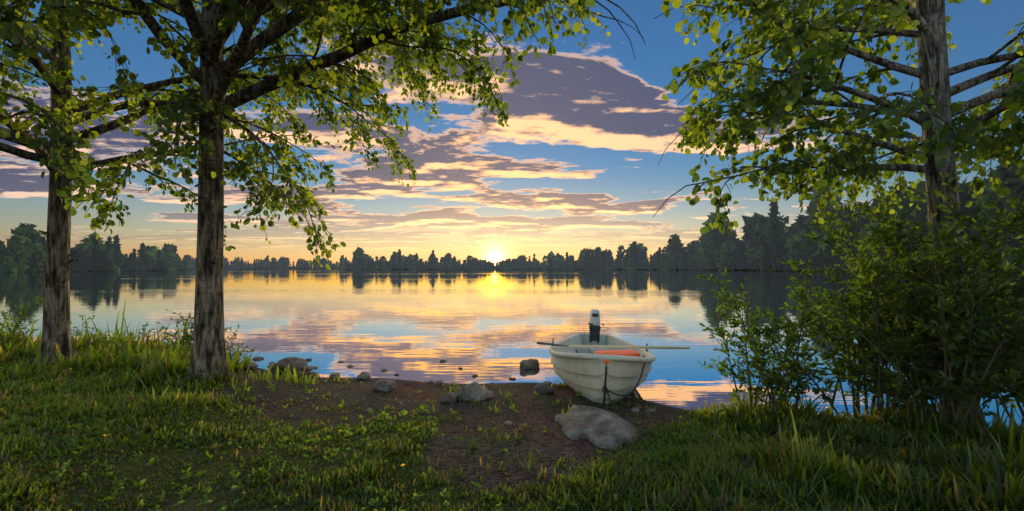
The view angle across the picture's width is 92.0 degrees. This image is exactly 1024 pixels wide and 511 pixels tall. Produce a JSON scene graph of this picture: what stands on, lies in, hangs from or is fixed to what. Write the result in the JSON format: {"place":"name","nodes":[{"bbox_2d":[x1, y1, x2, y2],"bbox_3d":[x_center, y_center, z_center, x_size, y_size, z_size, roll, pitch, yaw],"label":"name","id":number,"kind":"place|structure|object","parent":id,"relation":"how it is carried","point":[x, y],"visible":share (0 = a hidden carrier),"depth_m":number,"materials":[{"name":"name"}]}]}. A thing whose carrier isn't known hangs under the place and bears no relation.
{"place":"outdoors","nodes":[
{"label":"outdoors","id":0,"kind":"place"},
{"bbox_2d":[0,265,1021,510],"bbox_3d":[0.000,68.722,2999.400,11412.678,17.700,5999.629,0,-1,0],"label":"ground","id":1,"kind":"structure","parent":0,"point":[552,443],"depth_m":4.41,"materials":[{"name":"brown soil"}]},
{"bbox_2d":[0,296,254,357],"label":"plants","id":2,"kind":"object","parent":1,"relation":"on","point":[186,335],"depth_m":8.49,"materials":[{"name":"green plant"}]},
{"bbox_2d":[0,0,428,366],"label":"aspen tree","id":3,"kind":"object","parent":1,"relation":"on","point":[79,161],"depth_m":6.37,"materials":[{"name":"green plant"}]},
{"bbox_2d":[239,362,258,368],"bbox_3d":[-4.557,1.902,8.508,0.224,0.124,0.321,-1,-2,26],"label":"shore rock","id":4,"kind":"object","parent":1,"relation":"on","point":[253,364],"visible":0.49,"depth_m":8.50,"materials":[{"name":"grey stone"}]},
{"bbox_2d":[273,357,313,373],"bbox_3d":[-3.748,1.877,8.412,0.569,0.301,0.459,-1,-2,32],"label":"rock","id":5,"kind":"object","parent":1,"relation":"on","point":[300,364],"visible":0.73,"depth_m":8.30,"materials":[{"name":"grey stone"}]},
{"bbox_2d":[329,372,339,376],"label":"shore rock","id":6,"kind":"object","parent":1,"relation":"on","point":[335,373],"visible":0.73,"depth_m":8.08,"materials":[{"name":"grey stone"}]},
{"bbox_2d":[356,372,370,379],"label":"rock","id":7,"kind":"object","parent":1,"relation":"on","point":[363,376],"visible":0.9,"depth_m":7.63,"materials":[{"name":"grey stone"}]},
{"bbox_2d":[373,379,396,391],"bbox_3d":[-1.699,1.730,6.629,0.355,0.163,0.388,0,-1,0],"label":"beach rock","id":8,"kind":"object","parent":1,"relation":"on","point":[384,385],"visible":1,"depth_m":6.50,"materials":[{"name":"grey stone"}]},
{"bbox_2d":[69,398,722,494],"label":"buttercup stems","id":9,"kind":"object","parent":1,"relation":"on","point":[341,456],"visible":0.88,"depth_m":3.27,"materials":[{"name":"green plant"}]},
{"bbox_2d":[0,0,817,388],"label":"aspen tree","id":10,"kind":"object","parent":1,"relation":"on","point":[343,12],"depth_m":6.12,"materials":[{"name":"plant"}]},
{"bbox_2d":[435,380,442,384],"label":"shore rock","id":11,"kind":"object","parent":1,"relation":"on","point":[439,382],"visible":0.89,"depth_m":7.36,"materials":[{"name":"grey stone"}]},
{"bbox_2d":[439,392,459,402],"bbox_3d":[-0.731,1.720,5.957,0.315,0.139,0.214,1,-2,-38],"label":"beach rock","id":12,"kind":"object","parent":1,"relation":"on","point":[450,397],"visible":0.9,"depth_m":5.89,"materials":[{"name":"grey stone"}]},
{"bbox_2d":[458,382,493,400],"bbox_3d":[-0.447,1.689,6.099,0.454,0.256,0.344,0,-1,0],"label":"beach rock","id":13,"kind":"object","parent":1,"relation":"on","point":[475,391],"visible":0.86,"depth_m":6.01,"materials":[{"name":"grey stone"}]},
{"bbox_2d":[0,300,1023,510],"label":"grass","id":14,"kind":"structure","parent":1,"relation":"on","point":[980,465],"depth_m":3.83,"materials":[{"name":"green plant"}]},
{"bbox_2d":[0,154,1023,274],"bbox_3d":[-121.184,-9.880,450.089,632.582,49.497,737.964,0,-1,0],"label":"distant treeline","id":15,"kind":"object","parent":1,"relation":"on","point":[765,243],"visible":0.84,"depth_m":262.85,"materials":[{"name":"green plant"}]},
{"bbox_2d":[533,383,554,393],"bbox_3d":[0.423,1.751,6.502,0.300,0.136,0.250,-1,-2,42],"label":"rock by boat","id":16,"kind":"object","parent":1,"relation":"on","point":[540,388],"visible":0.9,"depth_m":6.44,"materials":[{"name":"grey stone"}]},
{"bbox_2d":[555,404,638,449],"bbox_3d":[0.779,1.668,4.843,0.746,0.270,1.296,0,-1,-12],"label":"flat boulder","id":17,"kind":"object","parent":1,"relation":"on","point":[600,428],"visible":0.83,"depth_m":4.62,"materials":[{"name":"grey stone"}]},
{"bbox_2d":[645,408,655,411],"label":"cobble","id":18,"kind":"object","parent":1,"relation":"on","point":[650,410],"visible":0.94,"depth_m":5.63,"materials":[{"name":"grey stone"}]},
{"bbox_2d":[653,0,1023,428],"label":"birch tree","id":19,"kind":"object","parent":1,"relation":"on","point":[1012,137],"depth_m":4.94,"materials":[{"name":"green plant"}]},
{"bbox_2d":[695,172,1023,428],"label":"willow bush","id":20,"kind":"object","parent":1,"relation":"on","point":[870,351],"depth_m":4.64,"materials":[{"name":"green plant"}]},
{"bbox_2d":[0,269,1023,427],"bbox_3d":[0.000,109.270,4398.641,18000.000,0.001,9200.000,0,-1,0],"label":"lake water","id":21,"kind":"structure","parent":0,"point":[490,325],"depth_m":18.66,"materials":[{"name":"blue liquid"}]},
{"bbox_2d":[519,359,538,369],"bbox_3d":[0.300,1.937,8.804,0.380,0.197,0.531,0,-1,0],"label":"rock in water","id":22,"kind":"object","parent":21,"relation":"on","point":[530,364],"visible":0.99,"depth_m":8.64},
{"bbox_2d":[551,355,651,403],"bbox_3d":[1.339,1.641,7.658,1.426,0.665,4.133,2,-4,8],"label":"boat hull","id":23,"kind":"object","parent":21,"relation":"on","point":[586,377],"visible":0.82,"depth_m":5.88,"materials":[{"name":"white plastic"}]},
{"bbox_2d":[589,330,599,342],"bbox_3d":[1.624,1.887,9.801,0.200,0.900,0.325,2,-4,8],"label":"outboard motor","id":24,"kind":"object","parent":23,"relation":"attached to","point":[594,335],"visible":0.35,"depth_m":9.66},
{"bbox_2d":[589,325,600,329],"bbox_3d":[1.641,1.427,9.813,0.220,0.080,0.340,2,-4,8],"label":"outboard motor","id":25,"kind":"object","parent":24,"relation":"on","point":[594,327],"visible":0.86,"depth_m":9.65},
{"bbox_2d":[589,309,599,325],"bbox_3d":[1.650,1.239,9.836,0.215,0.340,0.318,2,-4,8],"label":"outboard motor","id":26,"kind":"object","parent":25,"relation":"on","point":[594,321],"visible":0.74,"depth_m":9.70,"materials":[{"name":"grey plastic"}]},
{"bbox_2d":[574,348,624,402],"bbox_3d":[1.361,1.738,7.836,1.285,0.478,3.709,2,-4,8],"label":"boat interior","id":27,"kind":"object","parent":23,"relation":"attached to","point":[585,350],"visible":0.06,"depth_m":9.13,"materials":[{"name":"white plastic"}]},
{"bbox_2d":[549,333,655,361],"bbox_3d":[1.349,1.378,7.669,1.487,0.208,4.185,2,-4,8],"label":"boat gunwale","id":28,"kind":"object","parent":23,"relation":"attached to","point":[651,358],"visible":0.89,"depth_m":5.88,"materials":[{"name":"white plastic"}]},
{"bbox_2d":[603,366,606,403],"bbox_3d":[1.171,1.598,6.414,0.024,0.577,1.652,2,-4,8],"label":"rope","id":29,"kind":"object","parent":23,"relation":"attached to","point":[605,384],"visible":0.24,"depth_m":5.72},
{"bbox_2d":[594,350,640,364],"bbox_3d":[1.382,1.317,6.402,0.618,0.138,0.546,-2,-4,7],"label":"life jacket","id":30,"kind":"object","parent":23,"relation":"on","point":[622,353],"visible":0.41,"depth_m":6.33,"materials":[{"name":"orange fabric"}]},
{"bbox_2d":[602,355,645,406],"bbox_3d":[1.367,1.569,6.095,0.545,0.680,0.842,2,-4,8],"label":"rope","id":31,"kind":"object","parent":23,"relation":"attached to","point":[607,391],"visible":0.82,"depth_m":5.76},
{"bbox_2d":[569,345,689,348],"bbox_3d":[1.744,1.359,7.338,1.803,0.068,0.046,0,-1,-1],"label":"oar","id":32,"kind":"object","parent":23,"relation":"on","point":[630,347],"visible":1,"depth_m":7.32,"materials":[{"name":"brown wood"}]},
{"bbox_2d":[0,0,1023,266],"label":"sky","id":33,"kind":"structure","parent":0,"point":[575,168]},
{"bbox_2d":[537,342,566,345],"bbox_3d":[0.601,1.312,7.313,0.483,0.050,0.170,2,-4,8],"label":"oar","id":34,"kind":"object","parent":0,"point":[545,343],"visible":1,"depth_m":7.28,"materials":[{"name":"wood"}]},
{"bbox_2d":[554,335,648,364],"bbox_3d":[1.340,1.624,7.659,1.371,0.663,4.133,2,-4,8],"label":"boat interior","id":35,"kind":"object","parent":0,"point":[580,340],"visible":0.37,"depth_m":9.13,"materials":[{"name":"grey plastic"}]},
{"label":"cobble","id":36,"kind":"object","parent":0,"visible":0},
{"bbox_2d":[298,371,317,377],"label":"shore rock","id":37,"kind":"object","parent":36,"relation":"on","point":[308,373],"visible":0.53,"depth_m":7.93,"materials":[{"name":"grey stone"}]}
]}

